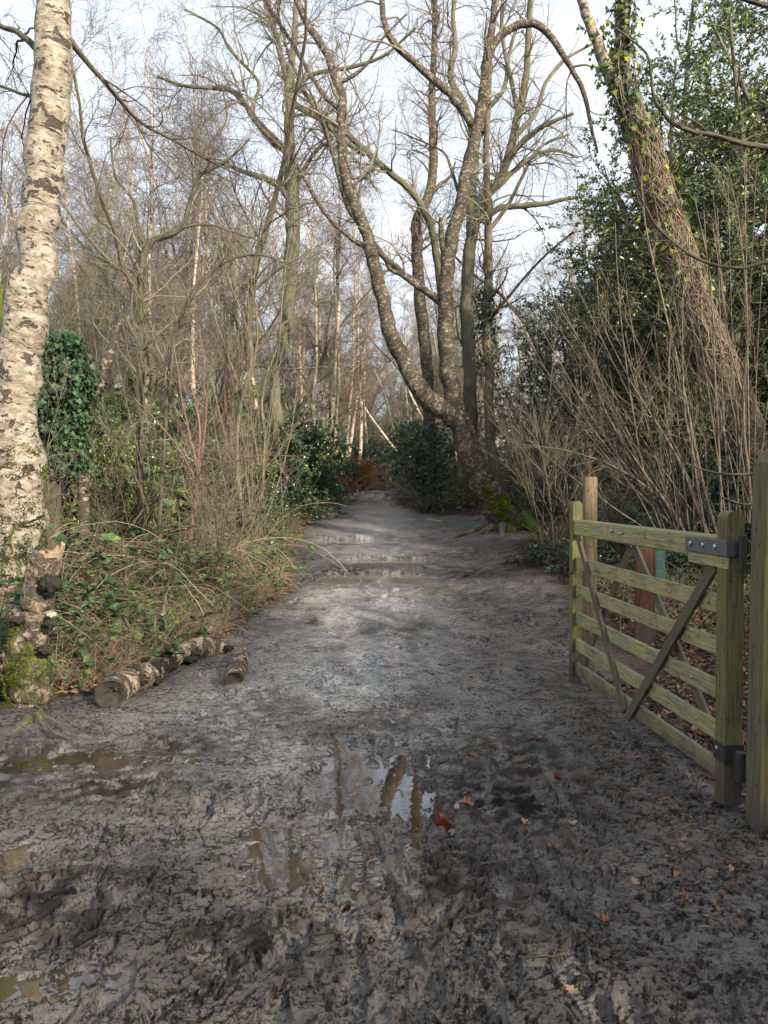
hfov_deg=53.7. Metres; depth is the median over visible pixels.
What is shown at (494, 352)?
bare tree
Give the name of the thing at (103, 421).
bare shrub
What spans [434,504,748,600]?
leaf litter
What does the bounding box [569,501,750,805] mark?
wooden gate
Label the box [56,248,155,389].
bare tree
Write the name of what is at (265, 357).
bare tree
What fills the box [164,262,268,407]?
bare tree
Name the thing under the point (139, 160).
birch tree
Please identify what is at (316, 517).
bramble bush
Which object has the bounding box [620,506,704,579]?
holly bush
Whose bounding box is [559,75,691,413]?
birch tree
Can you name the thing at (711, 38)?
holly tree
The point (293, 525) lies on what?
green grass
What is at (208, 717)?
fallen twig
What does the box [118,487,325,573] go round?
bramble bush
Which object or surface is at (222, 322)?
birch tree
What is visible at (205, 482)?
bare shrub
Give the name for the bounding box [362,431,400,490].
holly bush
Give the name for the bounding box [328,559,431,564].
puddle
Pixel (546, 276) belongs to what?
bare tree
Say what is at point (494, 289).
bare tree
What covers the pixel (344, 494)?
bramble bush
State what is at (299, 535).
bramble bush
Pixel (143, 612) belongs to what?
bramble bush
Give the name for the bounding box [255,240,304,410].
birch tree
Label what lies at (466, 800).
fallen leaf
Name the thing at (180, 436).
bare shrub
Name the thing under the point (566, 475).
bare shrub
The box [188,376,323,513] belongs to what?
holly bush
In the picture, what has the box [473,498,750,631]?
dead grass
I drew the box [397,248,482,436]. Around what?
bare tree
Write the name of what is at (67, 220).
birch tree
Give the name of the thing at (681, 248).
overhanging bough
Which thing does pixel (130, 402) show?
holly bush
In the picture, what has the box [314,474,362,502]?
bracken clump
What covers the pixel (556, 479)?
bare shrub
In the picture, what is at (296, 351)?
birch tree
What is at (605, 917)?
fallen leaf
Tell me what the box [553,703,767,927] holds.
leaf litter
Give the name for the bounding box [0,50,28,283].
birch tree
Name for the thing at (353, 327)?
birch tree
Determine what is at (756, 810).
gate post
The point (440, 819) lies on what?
fallen leaf
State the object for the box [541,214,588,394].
birch tree
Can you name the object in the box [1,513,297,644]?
ground ivy
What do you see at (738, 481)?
overhanging bough
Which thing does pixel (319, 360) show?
birch tree
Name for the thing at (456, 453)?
bare shrub
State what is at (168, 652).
bramble bush
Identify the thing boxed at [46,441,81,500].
bare shrub
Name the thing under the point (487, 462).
bare shrub
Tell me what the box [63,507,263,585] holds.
bramble bush
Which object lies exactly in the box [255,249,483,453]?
birch tree
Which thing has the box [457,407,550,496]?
holly bush
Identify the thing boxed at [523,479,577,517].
bramble bush
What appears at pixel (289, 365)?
birch tree
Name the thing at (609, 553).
holly bush
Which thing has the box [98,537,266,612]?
bramble bush
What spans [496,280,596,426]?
birch tree
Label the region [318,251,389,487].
birch tree
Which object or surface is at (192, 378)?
birch tree
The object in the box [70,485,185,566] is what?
bramble bush
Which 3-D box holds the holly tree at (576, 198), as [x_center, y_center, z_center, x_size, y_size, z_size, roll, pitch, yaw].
[5.676,-4.484,16.725,4.957,9.991,6.091,1,3,12]
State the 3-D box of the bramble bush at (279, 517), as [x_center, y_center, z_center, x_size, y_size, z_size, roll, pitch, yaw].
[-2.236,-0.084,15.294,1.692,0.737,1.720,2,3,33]
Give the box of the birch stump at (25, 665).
[0,542,76,739]
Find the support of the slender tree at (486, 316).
on the ground at (138, 876)
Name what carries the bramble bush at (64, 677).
on the ground at (138, 876)
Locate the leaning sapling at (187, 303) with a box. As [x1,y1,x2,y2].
[119,204,318,567]
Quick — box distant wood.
[122,362,705,470]
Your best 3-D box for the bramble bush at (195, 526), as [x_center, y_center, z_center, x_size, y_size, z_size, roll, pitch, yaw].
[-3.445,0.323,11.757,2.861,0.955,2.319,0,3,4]
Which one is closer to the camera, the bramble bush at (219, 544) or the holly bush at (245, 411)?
the bramble bush at (219, 544)
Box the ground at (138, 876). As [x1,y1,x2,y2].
[0,488,767,1023]
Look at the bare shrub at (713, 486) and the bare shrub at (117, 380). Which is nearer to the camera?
the bare shrub at (713, 486)
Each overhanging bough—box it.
[609,161,767,279]
[615,27,767,183]
[661,434,752,505]
[733,0,767,45]
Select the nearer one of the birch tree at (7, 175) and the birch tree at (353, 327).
the birch tree at (7, 175)
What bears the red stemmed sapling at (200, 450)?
on the ground at (138, 876)
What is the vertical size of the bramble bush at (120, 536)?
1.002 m
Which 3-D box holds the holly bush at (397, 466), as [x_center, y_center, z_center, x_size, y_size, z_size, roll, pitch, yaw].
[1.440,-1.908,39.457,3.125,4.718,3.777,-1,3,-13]
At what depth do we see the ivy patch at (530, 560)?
10.56 m
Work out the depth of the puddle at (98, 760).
4.27 m
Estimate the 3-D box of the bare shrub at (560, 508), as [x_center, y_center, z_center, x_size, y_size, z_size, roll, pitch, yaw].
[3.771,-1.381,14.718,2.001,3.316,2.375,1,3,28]
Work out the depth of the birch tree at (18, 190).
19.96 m
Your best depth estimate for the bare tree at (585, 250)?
22.18 m
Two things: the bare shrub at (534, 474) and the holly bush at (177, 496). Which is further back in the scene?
the bare shrub at (534, 474)
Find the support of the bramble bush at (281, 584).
on the ground at (138, 876)
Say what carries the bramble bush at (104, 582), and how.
on the ground at (138, 876)
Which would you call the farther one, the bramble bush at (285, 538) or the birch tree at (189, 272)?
the birch tree at (189, 272)
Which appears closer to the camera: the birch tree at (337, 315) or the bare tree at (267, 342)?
the birch tree at (337, 315)
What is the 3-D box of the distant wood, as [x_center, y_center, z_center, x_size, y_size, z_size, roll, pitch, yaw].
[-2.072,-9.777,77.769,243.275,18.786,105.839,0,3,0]
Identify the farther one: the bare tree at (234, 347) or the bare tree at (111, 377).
the bare tree at (234, 347)
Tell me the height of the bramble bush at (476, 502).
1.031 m
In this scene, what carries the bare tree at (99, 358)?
on the ground at (138, 876)
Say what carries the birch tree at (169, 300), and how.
on the ground at (138, 876)
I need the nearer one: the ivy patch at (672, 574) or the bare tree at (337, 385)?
the ivy patch at (672, 574)
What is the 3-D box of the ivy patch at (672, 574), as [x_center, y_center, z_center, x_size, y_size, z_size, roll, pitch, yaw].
[3.532,0.768,8.698,1.271,0.378,0.986,0,3,5]
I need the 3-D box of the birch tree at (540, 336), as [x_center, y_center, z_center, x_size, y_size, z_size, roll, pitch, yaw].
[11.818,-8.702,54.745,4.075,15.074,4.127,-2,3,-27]
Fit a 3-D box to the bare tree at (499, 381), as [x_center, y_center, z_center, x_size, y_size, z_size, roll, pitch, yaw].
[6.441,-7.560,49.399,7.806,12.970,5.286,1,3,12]
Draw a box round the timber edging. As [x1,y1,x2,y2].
[424,519,443,522]
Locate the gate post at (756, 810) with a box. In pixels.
[745,449,767,838]
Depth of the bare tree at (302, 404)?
26.46 m
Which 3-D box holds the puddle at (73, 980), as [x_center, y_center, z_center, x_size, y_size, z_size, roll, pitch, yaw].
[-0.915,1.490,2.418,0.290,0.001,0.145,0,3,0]
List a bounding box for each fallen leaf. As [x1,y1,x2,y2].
[434,810,452,831]
[458,796,473,804]
[547,841,558,848]
[564,984,581,996]
[599,912,617,923]
[631,877,639,886]
[678,891,694,903]
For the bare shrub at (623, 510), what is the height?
2.822 m
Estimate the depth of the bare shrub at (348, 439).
29.20 m
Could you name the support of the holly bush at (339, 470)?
on the ground at (138, 876)
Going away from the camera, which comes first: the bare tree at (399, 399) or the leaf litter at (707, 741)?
the leaf litter at (707, 741)
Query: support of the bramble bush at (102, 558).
on the ground at (138, 876)
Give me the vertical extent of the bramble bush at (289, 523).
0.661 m
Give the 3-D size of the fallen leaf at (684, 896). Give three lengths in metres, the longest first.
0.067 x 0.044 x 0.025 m
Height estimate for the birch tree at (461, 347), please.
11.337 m
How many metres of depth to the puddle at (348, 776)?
4.03 m
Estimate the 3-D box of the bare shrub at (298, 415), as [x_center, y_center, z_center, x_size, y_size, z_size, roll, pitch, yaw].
[-2.107,-1.597,13.454,2.608,4.347,3.107,1,3,29]
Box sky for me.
[0,0,767,471]
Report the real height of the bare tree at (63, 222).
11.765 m
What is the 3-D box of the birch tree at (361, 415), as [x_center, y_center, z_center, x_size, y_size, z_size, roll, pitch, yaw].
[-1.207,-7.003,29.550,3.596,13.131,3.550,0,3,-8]
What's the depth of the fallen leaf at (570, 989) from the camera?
2.37 m
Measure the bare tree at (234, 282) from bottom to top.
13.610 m
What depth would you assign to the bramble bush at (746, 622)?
7.38 m
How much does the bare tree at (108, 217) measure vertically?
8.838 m
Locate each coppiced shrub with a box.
[472,295,623,546]
[492,147,729,555]
[660,134,767,522]
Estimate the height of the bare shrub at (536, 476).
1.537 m
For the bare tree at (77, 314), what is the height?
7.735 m
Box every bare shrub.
[39,399,130,512]
[41,312,143,548]
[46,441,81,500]
[47,318,187,448]
[61,419,190,566]
[69,275,236,527]
[98,305,301,573]
[101,383,208,440]
[142,408,306,587]
[146,407,212,485]
[174,198,262,523]
[182,416,287,513]
[190,296,357,525]
[284,360,354,430]
[304,416,373,456]
[389,426,441,488]
[408,406,539,505]
[429,433,508,505]
[440,418,499,481]
[469,373,716,561]
[474,403,532,498]
[481,428,525,493]
[501,421,562,509]
[508,455,554,503]
[520,416,627,508]
[525,430,672,515]
[526,356,610,521]
[535,454,574,501]
[550,396,644,517]
[567,455,646,546]
[607,413,750,535]
[666,442,755,580]
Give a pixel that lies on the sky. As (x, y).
(566, 37)
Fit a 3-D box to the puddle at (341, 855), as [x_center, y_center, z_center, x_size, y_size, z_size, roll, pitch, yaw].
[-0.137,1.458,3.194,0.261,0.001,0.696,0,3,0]
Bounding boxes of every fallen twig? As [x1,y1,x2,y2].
[117,725,156,738]
[195,713,220,719]
[337,846,374,852]
[344,708,383,712]
[480,857,513,865]
[518,949,570,958]
[667,819,701,835]
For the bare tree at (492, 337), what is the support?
on the ground at (138, 876)
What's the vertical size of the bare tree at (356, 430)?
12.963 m
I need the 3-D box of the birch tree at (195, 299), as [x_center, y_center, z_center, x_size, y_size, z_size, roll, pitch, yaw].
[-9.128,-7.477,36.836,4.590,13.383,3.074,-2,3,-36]
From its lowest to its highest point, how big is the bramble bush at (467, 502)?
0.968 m
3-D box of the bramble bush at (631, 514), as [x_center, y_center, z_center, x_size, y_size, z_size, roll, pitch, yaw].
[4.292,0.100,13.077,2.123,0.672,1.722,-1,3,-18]
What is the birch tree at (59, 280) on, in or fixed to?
on the ground at (138, 876)
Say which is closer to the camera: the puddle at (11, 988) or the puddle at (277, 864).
the puddle at (11, 988)
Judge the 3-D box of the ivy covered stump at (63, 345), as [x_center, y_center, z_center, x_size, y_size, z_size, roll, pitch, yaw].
[-3.819,-0.531,8.983,1.089,3.214,1.002,0,3,0]
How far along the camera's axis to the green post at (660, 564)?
8.04 m
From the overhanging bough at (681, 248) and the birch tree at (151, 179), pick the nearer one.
the overhanging bough at (681, 248)
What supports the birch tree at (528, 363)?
on the ground at (138, 876)
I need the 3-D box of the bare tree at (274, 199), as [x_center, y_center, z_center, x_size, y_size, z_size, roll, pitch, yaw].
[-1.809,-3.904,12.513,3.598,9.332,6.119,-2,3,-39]
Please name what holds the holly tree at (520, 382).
on the ground at (138, 876)
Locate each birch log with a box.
[93,662,164,706]
[147,626,233,678]
[224,647,249,684]
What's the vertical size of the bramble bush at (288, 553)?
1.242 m
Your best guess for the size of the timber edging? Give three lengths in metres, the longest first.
0.520 x 0.120 x 0.100 m
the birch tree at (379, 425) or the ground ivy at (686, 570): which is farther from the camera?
the birch tree at (379, 425)
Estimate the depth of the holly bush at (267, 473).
12.84 m
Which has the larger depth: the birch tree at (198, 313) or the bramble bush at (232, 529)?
the birch tree at (198, 313)
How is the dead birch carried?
on the ground at (138, 876)
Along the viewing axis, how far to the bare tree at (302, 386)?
38.38 m
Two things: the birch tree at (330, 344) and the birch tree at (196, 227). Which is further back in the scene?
the birch tree at (330, 344)
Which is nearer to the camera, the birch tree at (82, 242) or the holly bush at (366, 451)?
the birch tree at (82, 242)
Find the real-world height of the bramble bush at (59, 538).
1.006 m
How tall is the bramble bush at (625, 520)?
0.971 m
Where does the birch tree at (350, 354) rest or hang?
on the ground at (138, 876)
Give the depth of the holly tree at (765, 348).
11.78 m
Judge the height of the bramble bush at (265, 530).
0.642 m
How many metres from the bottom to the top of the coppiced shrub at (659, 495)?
4.556 m
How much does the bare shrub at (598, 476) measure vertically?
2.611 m
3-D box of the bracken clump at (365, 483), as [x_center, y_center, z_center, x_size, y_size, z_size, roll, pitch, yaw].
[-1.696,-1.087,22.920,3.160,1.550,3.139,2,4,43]
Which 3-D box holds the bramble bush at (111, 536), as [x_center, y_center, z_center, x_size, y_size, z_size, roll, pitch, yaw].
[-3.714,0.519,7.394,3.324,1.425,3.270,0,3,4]
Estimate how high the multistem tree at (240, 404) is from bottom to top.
5.898 m
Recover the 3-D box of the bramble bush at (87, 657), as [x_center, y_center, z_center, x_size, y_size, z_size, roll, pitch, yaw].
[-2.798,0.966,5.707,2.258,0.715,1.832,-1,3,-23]
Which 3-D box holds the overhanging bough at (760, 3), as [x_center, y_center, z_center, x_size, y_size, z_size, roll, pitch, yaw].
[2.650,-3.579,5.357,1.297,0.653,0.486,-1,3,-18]
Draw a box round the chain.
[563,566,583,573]
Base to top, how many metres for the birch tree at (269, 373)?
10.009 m
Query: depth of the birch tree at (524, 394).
34.83 m
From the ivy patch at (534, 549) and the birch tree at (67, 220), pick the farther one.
the birch tree at (67, 220)
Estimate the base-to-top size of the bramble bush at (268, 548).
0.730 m
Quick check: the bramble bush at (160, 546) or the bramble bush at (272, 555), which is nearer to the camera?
the bramble bush at (160, 546)
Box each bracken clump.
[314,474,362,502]
[330,448,389,498]
[332,451,383,500]
[348,463,389,498]
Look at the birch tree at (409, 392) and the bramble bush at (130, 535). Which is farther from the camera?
the birch tree at (409, 392)
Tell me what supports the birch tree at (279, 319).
on the ground at (138, 876)
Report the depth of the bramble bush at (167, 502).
9.01 m
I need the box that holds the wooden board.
[634,548,655,646]
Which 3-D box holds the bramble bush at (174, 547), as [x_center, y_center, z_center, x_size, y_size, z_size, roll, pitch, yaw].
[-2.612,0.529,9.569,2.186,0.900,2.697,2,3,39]
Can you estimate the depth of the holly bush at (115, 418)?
16.84 m
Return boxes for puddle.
[0,750,235,772]
[0,844,38,872]
[0,968,60,1003]
[56,971,133,994]
[233,818,329,901]
[300,738,385,822]
[301,540,441,544]
[307,574,438,586]
[324,823,381,904]
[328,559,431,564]
[379,740,459,861]
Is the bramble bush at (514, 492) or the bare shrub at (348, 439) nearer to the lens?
the bramble bush at (514, 492)
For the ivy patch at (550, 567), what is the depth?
9.58 m
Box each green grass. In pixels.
[224,571,292,611]
[271,514,315,535]
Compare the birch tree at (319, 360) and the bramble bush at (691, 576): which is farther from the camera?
the birch tree at (319, 360)
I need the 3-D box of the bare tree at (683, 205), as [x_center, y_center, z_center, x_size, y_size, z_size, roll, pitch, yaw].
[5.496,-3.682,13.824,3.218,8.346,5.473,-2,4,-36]
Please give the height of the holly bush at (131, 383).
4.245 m
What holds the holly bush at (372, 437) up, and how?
on the ground at (138, 876)
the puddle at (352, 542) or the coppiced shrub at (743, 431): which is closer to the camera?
the coppiced shrub at (743, 431)
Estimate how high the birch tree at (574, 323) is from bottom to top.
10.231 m
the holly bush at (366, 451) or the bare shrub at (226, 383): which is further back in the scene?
the holly bush at (366, 451)
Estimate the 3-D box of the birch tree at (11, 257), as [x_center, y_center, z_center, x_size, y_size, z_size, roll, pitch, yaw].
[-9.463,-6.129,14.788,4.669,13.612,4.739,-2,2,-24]
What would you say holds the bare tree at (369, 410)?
on the ground at (138, 876)
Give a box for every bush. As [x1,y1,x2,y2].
[0,515,142,639]
[0,542,217,644]
[0,552,196,670]
[0,570,178,654]
[0,580,168,654]
[0,589,125,633]
[0,590,152,670]
[0,596,130,690]
[0,596,157,707]
[0,660,89,704]
[4,561,214,648]
[10,584,184,659]
[39,410,156,562]
[43,406,133,545]
[45,525,282,630]
[48,486,348,601]
[48,522,247,587]
[52,498,245,586]
[56,531,266,611]
[58,563,253,659]
[63,381,205,534]
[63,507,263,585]
[63,509,186,569]
[63,543,276,624]
[64,514,171,579]
[65,510,231,581]
[66,495,178,544]
[69,505,262,565]
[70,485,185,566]
[72,511,283,577]
[72,516,266,584]
[79,383,168,440]
[80,398,121,447]
[94,360,215,506]
[97,523,278,598]
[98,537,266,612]
[102,504,251,547]
[104,390,135,425]
[108,395,278,539]
[110,515,294,593]
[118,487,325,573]
[123,469,288,540]
[129,553,260,621]
[130,483,227,542]
[130,499,350,570]
[135,542,269,609]
[139,539,279,595]
[143,385,235,446]
[150,481,276,534]
[162,498,317,561]
[170,400,277,519]
[184,395,266,443]
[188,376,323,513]
[198,528,273,570]
[199,520,306,564]
[205,520,326,595]
[213,523,313,564]
[216,515,308,547]
[227,499,302,536]
[236,467,297,527]
[239,515,298,547]
[241,538,310,570]
[244,382,347,502]
[247,399,362,520]
[253,512,332,536]
[261,499,312,524]
[270,491,331,522]
[274,485,332,521]
[279,489,337,523]
[302,430,352,495]
[332,413,377,462]
[333,479,362,502]
[338,425,392,490]
[341,411,396,475]
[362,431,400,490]
[378,404,449,493]
[383,418,401,448]
[383,421,421,485]
[384,440,410,487]
[389,425,459,502]
[403,482,482,512]
[405,485,469,505]
[409,428,459,490]
[412,421,487,476]
[420,480,527,506]
[451,466,527,503]
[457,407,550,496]
[460,485,570,509]
[515,496,657,558]
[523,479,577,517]
[527,466,570,504]
[527,497,571,519]
[529,484,575,516]
[556,514,621,565]
[598,499,649,525]
[600,567,749,612]
[601,539,750,631]
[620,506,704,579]
[705,569,749,627]
[706,582,749,620]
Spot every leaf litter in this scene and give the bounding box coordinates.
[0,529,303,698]
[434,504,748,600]
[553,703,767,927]
[601,593,767,836]
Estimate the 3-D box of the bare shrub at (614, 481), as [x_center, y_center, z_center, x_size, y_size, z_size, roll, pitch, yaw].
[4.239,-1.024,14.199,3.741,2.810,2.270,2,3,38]
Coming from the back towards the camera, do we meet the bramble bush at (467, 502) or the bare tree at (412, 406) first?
the bare tree at (412, 406)
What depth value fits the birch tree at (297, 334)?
41.02 m
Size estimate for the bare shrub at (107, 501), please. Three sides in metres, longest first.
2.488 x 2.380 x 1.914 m
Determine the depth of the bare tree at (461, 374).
22.29 m
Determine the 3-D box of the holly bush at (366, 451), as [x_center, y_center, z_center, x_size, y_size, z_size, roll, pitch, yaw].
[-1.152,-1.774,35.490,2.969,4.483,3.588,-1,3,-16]
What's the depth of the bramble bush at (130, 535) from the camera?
9.32 m
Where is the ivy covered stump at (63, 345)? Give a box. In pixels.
[37,328,108,564]
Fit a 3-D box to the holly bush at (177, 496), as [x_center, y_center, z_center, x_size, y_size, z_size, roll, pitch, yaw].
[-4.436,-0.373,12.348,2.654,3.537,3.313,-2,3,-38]
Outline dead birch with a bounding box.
[77,318,122,581]
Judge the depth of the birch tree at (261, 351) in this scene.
24.69 m
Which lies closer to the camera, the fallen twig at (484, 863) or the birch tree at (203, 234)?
the fallen twig at (484, 863)
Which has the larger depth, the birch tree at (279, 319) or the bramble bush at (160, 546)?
the birch tree at (279, 319)
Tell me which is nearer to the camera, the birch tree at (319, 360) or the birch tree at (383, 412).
the birch tree at (319, 360)
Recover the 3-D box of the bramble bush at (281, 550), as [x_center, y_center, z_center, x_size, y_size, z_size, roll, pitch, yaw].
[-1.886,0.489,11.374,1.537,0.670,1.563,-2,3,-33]
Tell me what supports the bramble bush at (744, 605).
on the ground at (138, 876)
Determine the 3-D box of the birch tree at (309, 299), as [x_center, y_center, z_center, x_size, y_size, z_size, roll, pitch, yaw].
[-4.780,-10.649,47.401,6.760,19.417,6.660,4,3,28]
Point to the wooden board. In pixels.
(643, 599)
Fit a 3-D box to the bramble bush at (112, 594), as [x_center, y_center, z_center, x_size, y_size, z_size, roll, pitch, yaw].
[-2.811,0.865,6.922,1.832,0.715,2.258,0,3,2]
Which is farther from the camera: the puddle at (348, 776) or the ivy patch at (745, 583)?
the ivy patch at (745, 583)
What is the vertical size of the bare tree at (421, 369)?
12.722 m
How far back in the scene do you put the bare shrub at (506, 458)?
17.96 m
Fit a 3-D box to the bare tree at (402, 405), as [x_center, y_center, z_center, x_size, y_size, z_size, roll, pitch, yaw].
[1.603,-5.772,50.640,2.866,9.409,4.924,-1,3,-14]
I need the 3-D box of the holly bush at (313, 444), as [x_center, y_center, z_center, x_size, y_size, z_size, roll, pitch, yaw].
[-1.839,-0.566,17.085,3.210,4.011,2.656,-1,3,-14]
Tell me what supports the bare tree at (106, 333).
on the ground at (138, 876)
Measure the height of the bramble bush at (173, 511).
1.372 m
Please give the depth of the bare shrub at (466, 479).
18.82 m
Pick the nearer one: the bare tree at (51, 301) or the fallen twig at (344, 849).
the fallen twig at (344, 849)
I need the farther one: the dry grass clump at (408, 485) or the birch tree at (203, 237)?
the birch tree at (203, 237)
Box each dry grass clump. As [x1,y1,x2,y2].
[344,438,500,506]
[354,434,511,502]
[358,464,461,511]
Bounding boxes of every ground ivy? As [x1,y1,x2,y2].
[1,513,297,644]
[512,495,750,597]
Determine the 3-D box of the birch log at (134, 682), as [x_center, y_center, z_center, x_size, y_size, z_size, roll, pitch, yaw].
[-1.850,1.238,5.554,0.260,0.254,0.869,0,3,7]
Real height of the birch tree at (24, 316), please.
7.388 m
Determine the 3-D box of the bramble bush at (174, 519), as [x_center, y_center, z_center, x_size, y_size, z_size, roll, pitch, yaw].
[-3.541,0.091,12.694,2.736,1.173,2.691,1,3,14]
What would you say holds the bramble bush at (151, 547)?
on the ground at (138, 876)
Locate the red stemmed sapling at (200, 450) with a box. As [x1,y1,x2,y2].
[126,342,299,575]
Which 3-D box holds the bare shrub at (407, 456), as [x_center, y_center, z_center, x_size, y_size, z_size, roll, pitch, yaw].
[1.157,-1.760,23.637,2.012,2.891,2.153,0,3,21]
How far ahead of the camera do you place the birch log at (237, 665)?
5.98 m
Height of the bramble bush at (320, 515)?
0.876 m
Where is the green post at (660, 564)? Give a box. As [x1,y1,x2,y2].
[654,549,664,600]
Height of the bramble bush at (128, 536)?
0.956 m
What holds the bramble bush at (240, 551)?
on the ground at (138, 876)
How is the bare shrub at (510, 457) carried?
on the ground at (138, 876)
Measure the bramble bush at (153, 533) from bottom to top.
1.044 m
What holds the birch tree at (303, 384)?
on the ground at (138, 876)
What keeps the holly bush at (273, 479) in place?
on the ground at (138, 876)
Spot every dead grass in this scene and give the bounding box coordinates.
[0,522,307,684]
[0,582,274,694]
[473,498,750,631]
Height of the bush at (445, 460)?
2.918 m
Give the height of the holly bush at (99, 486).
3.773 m
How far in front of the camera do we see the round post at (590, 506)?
6.07 m
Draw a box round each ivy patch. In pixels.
[500,550,550,566]
[515,544,568,563]
[535,537,566,553]
[543,555,568,574]
[597,557,665,579]
[611,553,702,572]
[665,567,711,587]
[708,580,749,598]
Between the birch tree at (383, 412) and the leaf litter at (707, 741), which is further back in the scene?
the birch tree at (383, 412)
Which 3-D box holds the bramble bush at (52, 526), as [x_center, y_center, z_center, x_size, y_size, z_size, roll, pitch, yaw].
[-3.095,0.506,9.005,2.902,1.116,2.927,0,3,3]
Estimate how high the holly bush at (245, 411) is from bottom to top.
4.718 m
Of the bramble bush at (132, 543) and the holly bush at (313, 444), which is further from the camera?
the holly bush at (313, 444)
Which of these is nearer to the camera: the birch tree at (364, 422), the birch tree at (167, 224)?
the birch tree at (167, 224)
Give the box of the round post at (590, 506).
[582,477,596,673]
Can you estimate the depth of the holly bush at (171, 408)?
17.78 m
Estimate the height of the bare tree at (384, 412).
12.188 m
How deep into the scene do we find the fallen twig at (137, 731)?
4.70 m
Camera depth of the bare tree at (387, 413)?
66.61 m
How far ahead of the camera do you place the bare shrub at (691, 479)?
9.67 m
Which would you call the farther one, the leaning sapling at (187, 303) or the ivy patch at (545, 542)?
the ivy patch at (545, 542)
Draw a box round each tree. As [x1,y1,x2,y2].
[0,0,218,440]
[0,0,288,627]
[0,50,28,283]
[0,75,235,438]
[0,90,29,284]
[0,98,26,286]
[0,116,212,409]
[0,126,78,378]
[0,146,23,267]
[0,168,53,315]
[0,228,19,286]
[10,229,92,385]
[13,71,152,393]
[45,179,190,417]
[48,192,134,439]
[48,195,77,318]
[48,204,170,412]
[50,78,169,359]
[55,0,260,408]
[55,143,124,360]
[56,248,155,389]
[57,143,171,408]
[57,213,126,391]
[64,40,313,564]
[65,135,170,365]
[86,73,185,383]
[88,26,267,404]
[109,114,253,414]
[116,172,196,369]
[117,180,198,394]
[124,165,212,399]
[125,25,250,432]
[130,0,467,513]
[131,70,282,402]
[138,44,232,399]
[138,108,273,386]
[149,60,304,415]
[151,96,243,404]
[158,214,218,399]
[159,191,250,404]
[160,0,390,472]
[163,0,276,403]
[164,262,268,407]
[165,169,361,544]
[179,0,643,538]
[188,250,280,395]
[196,254,245,391]
[204,314,306,414]
[213,215,274,383]
[218,248,401,426]
[230,263,306,415]
[230,318,302,406]
[243,204,329,410]
[246,156,329,425]
[254,224,412,431]
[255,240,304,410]
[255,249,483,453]
[256,0,496,512]
[256,315,326,429]
[259,205,357,412]
[260,187,346,439]
[261,226,328,416]
[267,253,325,429]
[270,134,363,428]
[271,150,382,442]
[286,246,329,412]
[297,251,366,418]
[300,2,387,474]
[301,253,376,451]
[301,293,365,438]
[304,290,356,437]
[306,174,426,458]
[307,184,395,464]
[310,175,398,491]
[312,264,476,474]
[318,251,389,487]
[323,148,391,456]
[336,283,443,439]
[336,289,437,439]
[336,372,405,446]
[339,305,369,432]
[342,348,403,445]
[344,307,432,435]
[354,359,419,444]
[356,184,482,472]
[356,371,402,442]
[361,328,401,423]
[369,357,414,444]
[372,387,404,434]
[376,153,590,462]
[376,328,404,434]
[378,386,398,438]
[380,309,461,423]
[381,322,420,428]
[389,0,619,500]
[391,221,477,463]
[391,363,416,431]
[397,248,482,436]
[405,313,481,435]
[413,317,462,459]
[427,179,483,408]
[431,0,603,492]
[431,266,483,423]
[432,298,516,496]
[432,319,534,440]
[433,251,517,446]
[433,297,514,445]
[454,241,515,451]
[458,277,615,500]
[461,318,519,430]
[477,319,508,459]
[480,226,542,406]
[494,196,699,519]
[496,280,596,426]
[506,311,550,411]
[509,236,594,467]
[522,177,596,408]
[528,64,761,511]
[532,23,767,523]
[533,288,551,399]
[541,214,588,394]
[543,159,619,480]
[546,0,767,484]
[550,0,767,516]
[554,255,721,418]
[559,29,767,500]
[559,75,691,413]
[564,175,604,312]
[575,94,767,551]
[576,0,767,559]
[636,0,767,391]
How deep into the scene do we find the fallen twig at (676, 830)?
3.42 m
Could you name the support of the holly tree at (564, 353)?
on the ground at (138, 876)
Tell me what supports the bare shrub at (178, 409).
on the ground at (138, 876)
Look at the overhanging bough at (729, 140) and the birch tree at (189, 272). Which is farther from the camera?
the birch tree at (189, 272)
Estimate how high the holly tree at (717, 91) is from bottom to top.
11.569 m
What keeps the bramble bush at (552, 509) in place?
on the ground at (138, 876)
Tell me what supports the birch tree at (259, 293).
on the ground at (138, 876)
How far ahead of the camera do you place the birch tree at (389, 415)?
42.30 m
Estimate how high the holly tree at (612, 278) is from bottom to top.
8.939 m
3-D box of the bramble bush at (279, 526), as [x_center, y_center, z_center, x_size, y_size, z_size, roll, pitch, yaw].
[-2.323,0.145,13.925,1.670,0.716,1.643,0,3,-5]
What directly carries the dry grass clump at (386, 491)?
on the ground at (138, 876)
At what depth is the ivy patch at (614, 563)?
8.99 m
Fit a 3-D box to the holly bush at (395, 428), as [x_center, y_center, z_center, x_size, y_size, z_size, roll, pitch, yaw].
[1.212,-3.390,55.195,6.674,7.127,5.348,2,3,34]
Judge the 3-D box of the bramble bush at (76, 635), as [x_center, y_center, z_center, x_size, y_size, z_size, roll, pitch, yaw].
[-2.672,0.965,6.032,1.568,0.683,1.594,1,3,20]
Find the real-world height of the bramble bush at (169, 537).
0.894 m
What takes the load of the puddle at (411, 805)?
on the ground at (138, 876)
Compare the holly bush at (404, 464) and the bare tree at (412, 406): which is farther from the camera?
the bare tree at (412, 406)
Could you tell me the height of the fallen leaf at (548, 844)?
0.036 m
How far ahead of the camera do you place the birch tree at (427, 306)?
36.31 m
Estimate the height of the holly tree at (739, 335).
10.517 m
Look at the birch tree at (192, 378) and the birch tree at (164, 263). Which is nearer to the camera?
the birch tree at (192, 378)
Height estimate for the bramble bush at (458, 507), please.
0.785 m

